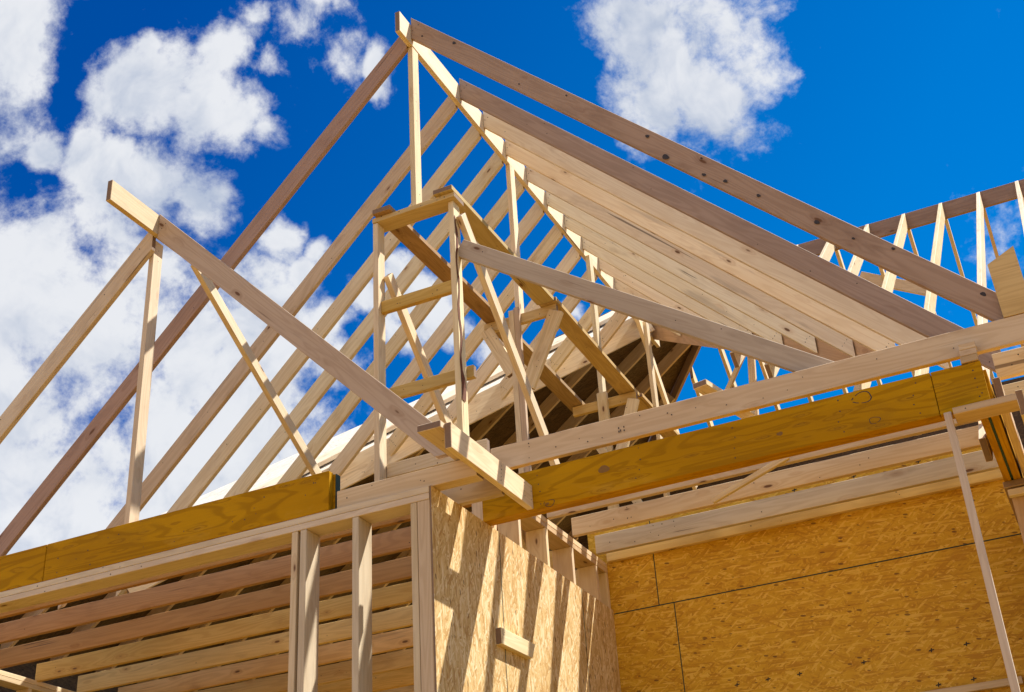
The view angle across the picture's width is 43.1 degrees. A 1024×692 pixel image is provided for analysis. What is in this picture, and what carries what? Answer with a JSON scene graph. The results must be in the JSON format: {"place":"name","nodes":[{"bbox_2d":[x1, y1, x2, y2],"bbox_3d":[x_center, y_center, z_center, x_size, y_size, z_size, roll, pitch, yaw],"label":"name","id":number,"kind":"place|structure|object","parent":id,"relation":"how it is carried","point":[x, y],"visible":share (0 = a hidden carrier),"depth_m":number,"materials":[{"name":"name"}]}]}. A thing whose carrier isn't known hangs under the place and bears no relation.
{"place":"outdoors","nodes":[
{"label":"outdoors","id":0,"kind":"place"},
{"bbox_2d":[387,439,489,477],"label":"tie block","id":1,"kind":"structure","parent":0,"point":[413,464],"depth_m":7.83,"materials":[{"name":"brown wood"}]},
{"bbox_2d":[373,223,386,481],"bbox_3d":[-0.842,0.095,8.257,0.038,2.068,0.089,-16,-31,21],"label":"scaffold post","id":2,"kind":"object","parent":1,"relation":"attached to","point":[380,457],"visible":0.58,"depth_m":8.30,"materials":[{"name":"brown wood"}]},
{"bbox_2d":[372,192,463,232],"bbox_3d":[-0.631,-0.891,8.681,0.623,0.037,0.141,-16,-31,21],"label":"crosspiece","id":3,"kind":"object","parent":2,"relation":"on","point":[436,206],"visible":0.91,"depth_m":8.66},
{"bbox_2d":[408,47,421,205],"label":"scaffold post","id":4,"kind":"object","parent":3,"relation":"on","point":[415,145],"visible":1,"depth_m":9.09,"materials":[{"name":"brown wood"}]},
{"bbox_2d":[372,205,494,323],"bbox_3d":[-0.504,-0.554,9.378,0.135,0.038,1.725,-16,-31,21],"label":"walkway plank","id":5,"kind":"object","parent":3,"relation":"on","point":[421,248],"visible":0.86,"depth_m":9.25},
{"bbox_2d":[484,304,557,332],"bbox_3d":[0.067,-0.202,9.950,0.614,0.082,0.039,-16,-31,21],"label":"crosspiece","id":6,"kind":"object","parent":5,"relation":"attached to","point":[534,315],"visible":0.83,"depth_m":9.90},
{"bbox_2d":[506,164,523,313],"bbox_3d":[0.024,-0.844,10.395,0.038,1.468,0.089,-16,-31,21],"label":"scaffold post","id":7,"kind":"object","parent":6,"relation":"on","point":[514,235],"visible":0.66,"depth_m":10.45,"materials":[{"name":"brown wood"}]},
{"bbox_2d":[508,307,531,473],"bbox_3d":[0.074,0.587,9.483,0.087,2.000,0.038,-16,-31,21],"label":"scaffold post","id":8,"kind":"object","parent":7,"relation":"attached to","point":[520,407],"visible":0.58,"depth_m":9.59,"materials":[{"name":"brown wood"}]},
{"bbox_2d":[481,327,511,377],"bbox_3d":[-0.093,0.048,9.858,0.100,0.470,0.039,-37,-37,7],"label":"brace","id":9,"kind":"object","parent":8,"relation":"attached to","point":[495,345],"visible":0.88,"depth_m":9.85,"materials":[{"name":"brown wood"}]},
{"bbox_2d":[526,309,563,389],"bbox_3d":[0.226,0.023,9.697,0.115,0.640,0.039,10,-19,32],"label":"brace","id":10,"kind":"object","parent":8,"relation":"attached to","point":[544,343],"visible":0.84,"depth_m":9.68,"materials":[{"name":"brown wood"}]},
{"bbox_2d":[539,297,639,396],"bbox_3d":[0.652,0.047,10.540,0.145,0.038,1.766,-16,-33,21],"label":"walkway plank","id":11,"kind":"object","parent":6,"relation":"on","point":[588,347],"visible":0.84,"depth_m":10.51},
{"bbox_2d":[433,185,553,304],"bbox_3d":[-0.103,-0.684,9.191,0.140,0.038,1.645,-16,-31,21],"label":"walkway plank","id":12,"kind":"object","parent":3,"relation":"on","point":[485,234],"visible":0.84,"depth_m":9.04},
{"bbox_2d":[384,273,451,422],"bbox_3d":[-0.469,0.459,8.820,0.039,2.037,0.089,-16,14,21],"label":"brace","id":13,"kind":"object","parent":2,"relation":"attached to","point":[416,347],"visible":0.46,"depth_m":8.69,"materials":[{"name":"brown wood"}]},
{"bbox_2d":[389,365,476,398],"bbox_3d":[-0.500,0.234,8.120,0.605,0.083,0.039,-16,-31,21],"label":"crosspiece","id":14,"kind":"object","parent":2,"relation":"attached to","point":[425,385],"visible":0.82,"depth_m":8.11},
{"bbox_2d":[0,0,1023,554],"label":"sky","id":15,"kind":"structure","parent":0,"point":[859,112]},
{"bbox_2d":[596,391,618,509],"bbox_3d":[0.832,1.261,10.736,0.090,1.960,0.038,-16,-31,21],"label":"scaffold post","id":16,"kind":"object","parent":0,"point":[603,406],"visible":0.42,"depth_m":11.12,"materials":[{"name":"brown wood"}]},
{"bbox_2d":[573,391,637,416],"bbox_3d":[0.802,0.503,11.199,0.589,0.085,0.039,-16,-31,21],"label":"crosspiece","id":17,"kind":"object","parent":16,"relation":"attached to","point":[592,407],"visible":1,"depth_m":11.18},
{"bbox_2d":[496,332,584,411],"bbox_3d":[0.242,0.195,10.758,0.140,0.040,1.651,-16,-33,21],"label":"walkway plank","id":18,"kind":"object","parent":17,"relation":"on","point":[559,387],"visible":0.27,"depth_m":10.95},
{"bbox_2d":[585,255,605,392],"bbox_3d":[0.755,-0.163,11.657,0.038,1.508,0.089,-16,-31,21],"label":"scaffold post","id":19,"kind":"object","parent":17,"relation":"on","point":[595,323],"visible":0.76,"depth_m":11.66,"materials":[{"name":"brown wood"}]},
{"bbox_2d":[637,393,678,437],"bbox_3d":[1.429,0.790,11.912,0.140,0.038,1.680,-16,-31,21],"label":"walkway plank","id":20,"kind":"object","parent":17,"relation":"on","point":[645,403],"visible":0.2,"depth_m":11.40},
{"bbox_2d":[615,398,639,449],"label":"brace","id":21,"kind":"object","parent":16,"relation":"attached to","point":[632,404],"visible":0.39,"depth_m":11.00,"materials":[{"name":"brown wood"}]},
{"bbox_2d":[693,379,754,418],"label":"lookout block","id":22,"kind":"structure","parent":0,"point":[704,387],"depth_m":7.48,"materials":[{"name":"brown wood"}]},
{"bbox_2d":[798,179,1023,255],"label":"ridge board","id":23,"kind":"object","parent":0,"point":[953,208],"visible":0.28,"depth_m":14.33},
{"bbox_2d":[730,245,797,367],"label":"rafter","id":24,"kind":"object","parent":23,"relation":"attached to","point":[737,359],"visible":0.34,"depth_m":10.95,"materials":[{"name":"brown wood"}]},
{"bbox_2d":[747,357,758,416],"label":"brace","id":25,"kind":"object","parent":24,"relation":"attached to","point":[752,375],"visible":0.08,"depth_m":11.32,"materials":[{"name":"brown wood"}]},
{"bbox_2d":[764,242,835,377],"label":"rafter","id":26,"kind":"object","parent":23,"relation":"attached to","point":[828,250],"visible":0.24,"depth_m":13.85,"materials":[{"name":"brown wood"}]},
{"bbox_2d":[847,224,870,275],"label":"rafter","id":27,"kind":"object","parent":23,"relation":"attached to","point":[855,265],"visible":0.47,"depth_m":12.99,"materials":[{"name":"brown wood"}]},
{"bbox_2d":[853,213,907,390],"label":"rafter","id":28,"kind":"object","parent":23,"relation":"attached to","point":[889,277],"visible":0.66,"depth_m":12.11,"materials":[{"name":"brown wood"}]},
{"bbox_2d":[879,267,914,376],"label":"rafter","id":29,"kind":"object","parent":23,"relation":"attached to","point":[882,271],"visible":0.14,"depth_m":14.71,"materials":[{"name":"brown wood"}]},
{"bbox_2d":[859,272,925,295],"bbox_3d":[4.362,-0.693,14.652,0.911,0.130,0.038,15,-17,33],"label":"roof brace","id":30,"kind":"object","parent":29,"relation":"attached to","point":[900,285],"visible":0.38,"depth_m":14.62,"materials":[{"name":"brown wood"}]},
{"bbox_2d":[914,203,944,435],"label":"rafter","id":31,"kind":"object","parent":23,"relation":"attached to","point":[930,301],"visible":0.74,"depth_m":12.16,"materials":[{"name":"brown wood"}]},
{"bbox_2d":[945,219,993,383],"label":"rafter","id":32,"kind":"object","parent":23,"relation":"attached to","point":[953,245],"visible":0.41,"depth_m":14.43,"materials":[{"name":"brown wood"}]},
{"bbox_2d":[976,192,992,461],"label":"rafter","id":33,"kind":"object","parent":23,"relation":"attached to","point":[986,448],"visible":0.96,"depth_m":10.91,"materials":[{"name":"brown wood"}]},
{"bbox_2d":[984,208,1023,346],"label":"rafter","id":34,"kind":"object","parent":23,"relation":"attached to","point":[991,236],"visible":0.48,"depth_m":14.24,"materials":[{"name":"brown wood"}]},
{"bbox_2d":[1015,181,1023,232],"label":"rafter","id":35,"kind":"object","parent":23,"relation":"attached to","point":[1020,198],"visible":1,"depth_m":12.98,"materials":[{"name":"brown wood"}]},
{"label":"ground","id":36,"kind":"structure","parent":0,"visible":0},
{"bbox_3d":[1.792,6.992,10.211,12.600,1.150,12.500,-16,-31,21],"label":"foundation","id":37,"kind":"object","parent":36,"relation":"on","visible":0},
{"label":"floor","id":38,"kind":"structure","parent":37,"relation":"on","visible":0},
{"bbox_2d":[0,670,73,691],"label":"wooden beam","id":39,"kind":"structure","parent":38,"relation":"on","point":[17,683],"depth_m":10.65,"materials":[{"name":"brown wood"}]},
{"bbox_2d":[118,627,412,691],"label":"ceiling joist","id":40,"kind":"object","parent":39,"relation":"on","point":[278,664],"visible":0.45,"depth_m":11.02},
{"bbox_2d":[0,523,553,668],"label":"ceiling joist","id":41,"kind":"object","parent":39,"relation":"on","point":[395,570],"visible":0.62,"depth_m":9.73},
{"bbox_2d":[195,648,413,691],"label":"ceiling joist","id":42,"kind":"object","parent":39,"relation":"on","point":[381,663],"visible":0.31,"depth_m":11.29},
{"bbox_2d":[35,551,575,681],"bbox_3d":[-1.730,2.090,9.925,4.949,0.149,0.043,-16,-31,21],"label":"ceiling joist","id":43,"kind":"object","parent":39,"relation":"on","point":[336,608],"visible":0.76,"depth_m":10.17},
{"bbox_2d":[77,570,577,691],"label":"ceiling joist","id":44,"kind":"object","parent":39,"relation":"on","point":[383,621],"visible":0.55,"depth_m":10.62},
{"bbox_2d":[287,667,413,691],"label":"ceiling joist","id":45,"kind":"object","parent":39,"relation":"on","point":[392,679],"visible":0.18,"depth_m":11.61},
{"bbox_2d":[0,644,133,691],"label":"wall","id":46,"kind":"structure","parent":38,"relation":"on","point":[27,670],"depth_m":11.94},
{"bbox_2d":[0,310,701,691],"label":"hip roof","id":47,"kind":"structure","parent":46,"relation":"on","point":[674,362],"depth_m":14.44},
{"bbox_2d":[161,316,631,514],"bbox_3d":[-0.813,0.558,12.772,7.478,0.035,1.640,-25,9,-34],"label":"front slope boarding","id":48,"kind":"object","parent":47,"relation":"attached to","point":[275,470],"visible":0.07,"depth_m":12.15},
{"bbox_2d":[126,318,654,592],"bbox_3d":[-0.800,0.799,11.695,5.895,0.225,0.039,-25,-15,-34],"label":"valley rafter","id":49,"kind":"object","parent":48,"relation":"attached to","point":[485,403],"visible":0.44,"depth_m":12.07,"materials":[{"name":"brown wood"}]},
{"bbox_2d":[116,125,480,595],"bbox_3d":[-1.649,0.056,10.222,4.709,0.140,0.046,-52,-37,-5],"label":"rafter","id":50,"kind":"object","parent":49,"relation":"attached to","point":[232,442],"visible":0.54,"depth_m":10.21,"materials":[{"name":"brown wood"}]},
{"bbox_2d":[224,152,503,497],"bbox_3d":[-1.318,0.024,10.567,4.200,0.140,0.046,-52,-37,-5],"label":"rafter","id":51,"kind":"object","parent":49,"relation":"attached to","point":[349,349],"visible":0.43,"depth_m":10.55,"materials":[{"name":"brown wood"}]},
{"bbox_2d":[277,178,524,483],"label":"rafter","id":52,"kind":"object","parent":49,"relation":"attached to","point":[351,400],"visible":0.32,"depth_m":10.87,"materials":[{"name":"brown wood"}]},
{"bbox_2d":[329,202,544,476],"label":"rafter","id":53,"kind":"object","parent":49,"relation":"attached to","point":[364,433],"visible":0.51,"depth_m":11.22,"materials":[{"name":"brown wood"}]},
{"bbox_2d":[390,225,562,455],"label":"rafter","id":54,"kind":"object","parent":49,"relation":"attached to","point":[540,254],"visible":0.62,"depth_m":11.59,"materials":[{"name":"brown wood"}]},
{"bbox_2d":[447,246,580,423],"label":"rafter","id":55,"kind":"object","parent":49,"relation":"attached to","point":[486,369],"visible":0.41,"depth_m":11.91,"materials":[{"name":"brown wood"}]},
{"bbox_2d":[395,11,659,347],"bbox_3d":[0.354,-1.200,11.498,0.038,0.186,5.435,-16,-31,21],"label":"ridge board","id":56,"kind":"object","parent":49,"relation":"attached to","point":[432,64],"visible":0.72,"depth_m":10.44,"materials":[{"name":"brown wood"}]},
{"bbox_2d":[0,37,407,556],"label":"rafter","id":57,"kind":"object","parent":56,"relation":"attached to","point":[188,313],"visible":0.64,"depth_m":9.26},
{"bbox_2d":[58,96,457,609],"bbox_3d":[-1.900,-0.018,9.887,4.953,0.140,0.045,-52,-37,-5],"label":"rafter","id":58,"kind":"object","parent":56,"relation":"attached to","point":[240,372],"visible":0.59,"depth_m":9.90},
{"bbox_2d":[614,278,655,302],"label":"rafter","id":59,"kind":"object","parent":56,"relation":"attached to","point":[620,286],"visible":0.17,"depth_m":12.56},
{"bbox_2d":[599,259,704,318],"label":"rafter","id":60,"kind":"object","parent":56,"relation":"attached to","point":[634,284],"visible":0.32,"depth_m":12.02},
{"bbox_2d":[582,238,751,333],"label":"rafter","id":61,"kind":"object","parent":56,"relation":"attached to","point":[685,301],"visible":0.42,"depth_m":11.44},
{"bbox_2d":[564,215,782,343],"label":"rafter","id":62,"kind":"object","parent":56,"relation":"attached to","point":[750,324],"visible":0.66,"depth_m":10.90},
{"bbox_2d":[546,192,817,352],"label":"rafter","id":63,"kind":"object","parent":56,"relation":"attached to","point":[746,307],"visible":0.69,"depth_m":10.39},
{"bbox_2d":[526,166,854,356],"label":"rafter","id":64,"kind":"object","parent":56,"relation":"attached to","point":[790,315],"visible":0.62,"depth_m":9.89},
{"bbox_2d":[505,140,894,351],"bbox_3d":[1.232,-0.814,9.613,0.140,3.964,0.043,-53,-37,-5],"label":"rafter","id":65,"kind":"object","parent":56,"relation":"attached to","point":[830,318],"visible":0.66,"depth_m":9.41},
{"bbox_2d":[411,18,1003,320],"bbox_3d":[0.902,-1.237,8.049,0.140,5.011,0.044,-53,-37,-5],"label":"rafter","id":66,"kind":"object","parent":56,"relation":"attached to","point":[957,289],"visible":0.98,"depth_m":7.68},
{"bbox_2d":[483,111,948,368],"bbox_3d":[1.207,-0.884,9.155,0.140,4.414,0.042,-53,-37,-5],"label":"rafter","id":67,"kind":"object","parent":56,"relation":"attached to","point":[858,313],"visible":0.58,"depth_m":8.96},
{"bbox_2d":[459,78,1000,372],"bbox_3d":[1.182,-0.953,8.698,0.140,4.864,0.040,-53,-37,-5],"label":"rafter","id":68,"kind":"object","parent":56,"relation":"attached to","point":[889,305],"visible":0.81,"depth_m":8.48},
{"bbox_2d":[651,324,873,361],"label":"valley rafter","id":69,"kind":"object","parent":56,"relation":"attached to","point":[827,351],"visible":0.11,"depth_m":10.00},
{"bbox_2d":[642,322,669,496],"bbox_3d":[1.439,1.165,12.318,0.038,3.200,0.090,-16,-31,21],"label":"scaffold post","id":70,"kind":"object","parent":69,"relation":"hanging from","point":[651,372],"visible":0.3,"depth_m":12.80,"materials":[{"name":"brown wood"}]},
{"bbox_2d":[635,319,696,489],"bbox_3d":[1.565,0.584,13.142,0.039,1.890,0.089,-16,11,21],"label":"brace","id":71,"kind":"object","parent":70,"relation":"attached to","point":[663,394],"visible":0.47,"depth_m":13.06,"materials":[{"name":"brown wood"}]},
{"bbox_2d":[500,270,597,399],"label":"rafter","id":72,"kind":"object","parent":49,"relation":"attached to","point":[570,303],"visible":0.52,"depth_m":12.28,"materials":[{"name":"brown wood"}]},
{"bbox_2d":[550,306,604,372],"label":"rafter","id":73,"kind":"object","parent":49,"relation":"attached to","point":[563,352],"visible":0.55,"depth_m":12.61,"materials":[{"name":"brown wood"}]},
{"bbox_2d":[600,312,627,348],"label":"rafter","id":74,"kind":"object","parent":49,"relation":"attached to","point":[612,326],"visible":0.56,"depth_m":12.96,"materials":[{"name":"brown wood"}]},
{"bbox_2d":[250,311,614,490],"bbox_3d":[-0.622,0.494,12.327,6.658,0.038,0.235,-26,11,-36],"label":"valley sleeper","id":75,"kind":"object","parent":48,"relation":"on","point":[327,457],"visible":0.08,"depth_m":11.98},
{"bbox_2d":[718,349,736,387],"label":"jack rafter","id":76,"kind":"object","parent":47,"relation":"attached to","point":[725,362],"depth_m":15.61,"materials":[{"name":"brown wood"}]},
{"bbox_2d":[0,486,434,691],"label":"stud wall","id":77,"kind":"structure","parent":38,"relation":"on","point":[302,535],"depth_m":6.90,"materials":[{"name":"brown wood"}]},
{"bbox_2d":[0,471,339,591],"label":"veneer beam","id":78,"kind":"structure","parent":77,"relation":"on","point":[276,503],"depth_m":7.46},
{"bbox_2d":[0,233,155,443],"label":"rafter","id":79,"kind":"object","parent":78,"relation":"on","point":[59,356],"visible":1,"depth_m":8.57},
{"bbox_2d":[124,241,162,523],"bbox_3d":[-2.329,0.203,8.229,0.039,2.047,0.089,-16,-31,21],"label":"gable post","id":80,"kind":"object","parent":78,"relation":"on","point":[135,476],"visible":0.8,"depth_m":8.17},
{"bbox_2d":[106,180,175,252],"bbox_3d":[-2.352,-0.777,8.736,0.038,0.157,1.060,-16,-31,21],"label":"ridge board","id":81,"kind":"object","parent":80,"relation":"on","point":[131,207],"visible":0.44,"depth_m":8.47,"materials":[{"name":"brown wood"}]},
{"bbox_2d":[158,214,448,458],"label":"rafter","id":82,"kind":"object","parent":81,"relation":"attached to","point":[380,398],"visible":0.92,"depth_m":7.66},
{"bbox_2d":[190,265,321,474],"bbox_3d":[-1.756,0.334,9.397,0.041,0.085,2.200,-16,-65,21],"label":"brace","id":83,"kind":"object","parent":82,"relation":"attached to","point":[249,357],"visible":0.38,"depth_m":9.30,"materials":[{"name":"brown wood"}]},
{"bbox_2d":[337,460,483,507],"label":"short beam","id":84,"kind":"structure","parent":77,"relation":"on","point":[458,473],"depth_m":6.89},
{"bbox_2d":[429,485,620,691],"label":"sheathed wall","id":85,"kind":"structure","parent":38,"relation":"on","point":[487,579],"depth_m":7.42,"materials":[{"name":"brown wood"}]},
{"bbox_2d":[0,504,471,618],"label":"ceiling joist","id":86,"kind":"object","parent":85,"relation":"on","point":[340,534],"visible":0.15,"depth_m":8.69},
{"bbox_2d":[0,512,497,643],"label":"ceiling joist","id":87,"kind":"object","parent":85,"relation":"on","point":[335,555],"visible":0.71,"depth_m":9.20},
{"bbox_2d":[448,201,468,435],"bbox_3d":[-0.327,-0.037,8.080,0.043,2.068,0.094,-16,-31,21],"label":"scaffold post","id":88,"kind":"object","parent":85,"relation":"on","point":[459,339],"visible":0.84,"depth_m":8.12,"materials":[{"name":"brown wood"}]},
{"bbox_2d":[381,280,451,314],"bbox_3d":[-0.610,-0.311,8.352,0.517,0.086,0.039,-16,-31,21],"label":"crosspiece","id":89,"kind":"object","parent":88,"relation":"attached to","point":[418,297],"visible":1,"depth_m":8.33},
{"bbox_2d":[456,213,559,465],"bbox_3d":[0.017,0.078,8.749,0.041,2.058,0.089,-16,13,21],"label":"brace","id":90,"kind":"object","parent":88,"relation":"attached to","point":[505,332],"visible":0.61,"depth_m":8.69,"materials":[{"name":"brown wood"}]},
{"bbox_2d":[458,240,833,371],"bbox_3d":[0.696,-0.240,7.663,2.690,0.122,0.039,21,-14,35],"label":"brace","id":91,"kind":"object","parent":88,"relation":"attached to","point":[782,356],"visible":0.82,"depth_m":7.58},
{"bbox_2d":[440,478,503,505],"bbox_3d":[-0.221,0.790,7.082,0.377,0.136,0.039,-16,-31,21],"label":"blocking","id":92,"kind":"object","parent":85,"relation":"attached to","point":[476,492],"visible":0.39,"depth_m":7.05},
{"bbox_2d":[417,420,459,460],"bbox_3d":[-0.254,0.562,6.821,0.136,0.039,0.760,-16,-31,21],"label":"flat board","id":93,"kind":"object","parent":92,"relation":"on","point":[433,433],"visible":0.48,"depth_m":6.56,"materials":[{"name":"brown wood"}]},
{"bbox_2d":[495,627,534,658],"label":"nailing block","id":94,"kind":"structure","parent":85,"relation":"attached to","point":[513,643],"depth_m":7.16,"materials":[{"name":"brown wood"}]},
{"bbox_2d":[547,419,980,519],"bbox_3d":[1.433,0.683,7.766,2.693,0.152,0.042,-16,-31,21],"label":"ceiling joist","id":95,"kind":"object","parent":85,"relation":"on","point":[757,467],"visible":0.2,"depth_m":7.74,"materials":[{"name":"brown wood"}]},
{"bbox_2d":[711,457,789,503],"bbox_3d":[1.399,0.781,7.618,0.515,0.034,0.030,-32,-35,9],"label":"loose stick","id":96,"kind":"object","parent":95,"relation":"attached to","point":[744,482],"visible":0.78,"depth_m":7.61,"materials":[{"name":"brown wood"}]},
{"bbox_2d":[571,425,980,536],"bbox_3d":[1.612,0.856,8.094,2.693,0.125,0.039,-16,-31,21],"label":"ceiling joist","id":97,"kind":"object","parent":85,"relation":"on","point":[924,448],"visible":0.84,"depth_m":8.04,"materials":[{"name":"brown wood"}]},
{"bbox_2d":[595,450,998,554],"bbox_3d":[1.789,1.025,8.421,2.693,0.130,0.043,-16,-31,21],"label":"ceiling joist","id":98,"kind":"object","parent":85,"relation":"on","point":[940,470],"visible":0.84,"depth_m":8.39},
{"bbox_2d":[576,377,1023,549],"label":"attic wall","id":99,"kind":"structure","parent":38,"relation":"on","point":[1016,415],"depth_m":14.34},
{"bbox_2d":[587,447,1023,691],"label":"strand board wall","id":100,"kind":"structure","parent":38,"relation":"on","point":[891,597],"depth_m":8.23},
{"bbox_2d":[606,469,1002,562],"bbox_3d":[1.871,1.123,8.547,2.686,0.079,0.038,-16,-31,21],"label":"ledger","id":101,"kind":"object","parent":100,"relation":"attached to","point":[876,500],"visible":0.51,"depth_m":8.51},
{"bbox_2d":[925,676,1023,691],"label":"pale strip","id":102,"kind":"object","parent":100,"relation":"attached to","point":[989,685],"visible":1,"depth_m":7.60,"materials":[{"name":"brown wood"}]},
{"bbox_2d":[944,412,1020,691],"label":"prop","id":103,"kind":"object","parent":38,"relation":"on","point":[987,576],"visible":1,"depth_m":6.00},
{"bbox_2d":[1003,478,1023,542],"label":"wall","id":104,"kind":"structure","parent":38,"relation":"on","point":[1014,490],"depth_m":7.18,"materials":[{"name":"brown wood"}]},
{"bbox_2d":[980,369,1023,481],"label":"laminated beam","id":105,"kind":"structure","parent":104,"relation":"on","point":[997,434],"depth_m":6.81,"materials":[{"name":"brown wood"}]},
{"bbox_2d":[482,361,989,525],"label":"veneer beam","id":106,"kind":"structure","parent":105,"relation":"attached to","point":[889,408],"depth_m":6.82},
{"bbox_2d":[444,422,532,509],"bbox_3d":[-0.111,0.648,6.872,0.039,0.142,0.968,-16,-31,21],"label":"edge board","id":107,"kind":"object","parent":106,"relation":"attached to","point":[462,446],"visible":1,"depth_m":6.80,"materials":[{"name":"brown wood"}]},
{"bbox_2d":[490,313,1023,469],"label":"tie beam","id":108,"kind":"structure","parent":106,"relation":"on","point":[1007,332],"depth_m":6.95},
{"bbox_2d":[988,246,1023,317],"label":"cut post","id":109,"kind":"object","parent":108,"relation":"on","point":[1006,275],"visible":1,"depth_m":6.61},
{"bbox_2d":[952,393,1019,423],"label":"packing block","id":110,"kind":"structure","parent":106,"relation":"attached to","point":[1001,405],"depth_m":6.28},
{"bbox_2d":[992,347,1023,379],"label":"ceiling joist","id":111,"kind":"object","parent":105,"relation":"on","point":[1008,364],"visible":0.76,"depth_m":6.83,"materials":[{"name":"brown wood"}]},
{"bbox_2d":[992,377,1023,475],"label":"rim board","id":112,"kind":"object","parent":105,"relation":"attached to","point":[1011,428],"visible":0.68,"depth_m":6.68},
{"bbox_2d":[1002,380,1023,394],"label":"ceiling joist","id":113,"kind":"object","parent":105,"relation":"on","point":[1010,388],"visible":0.45,"depth_m":7.20,"materials":[{"name":"brown wood"}]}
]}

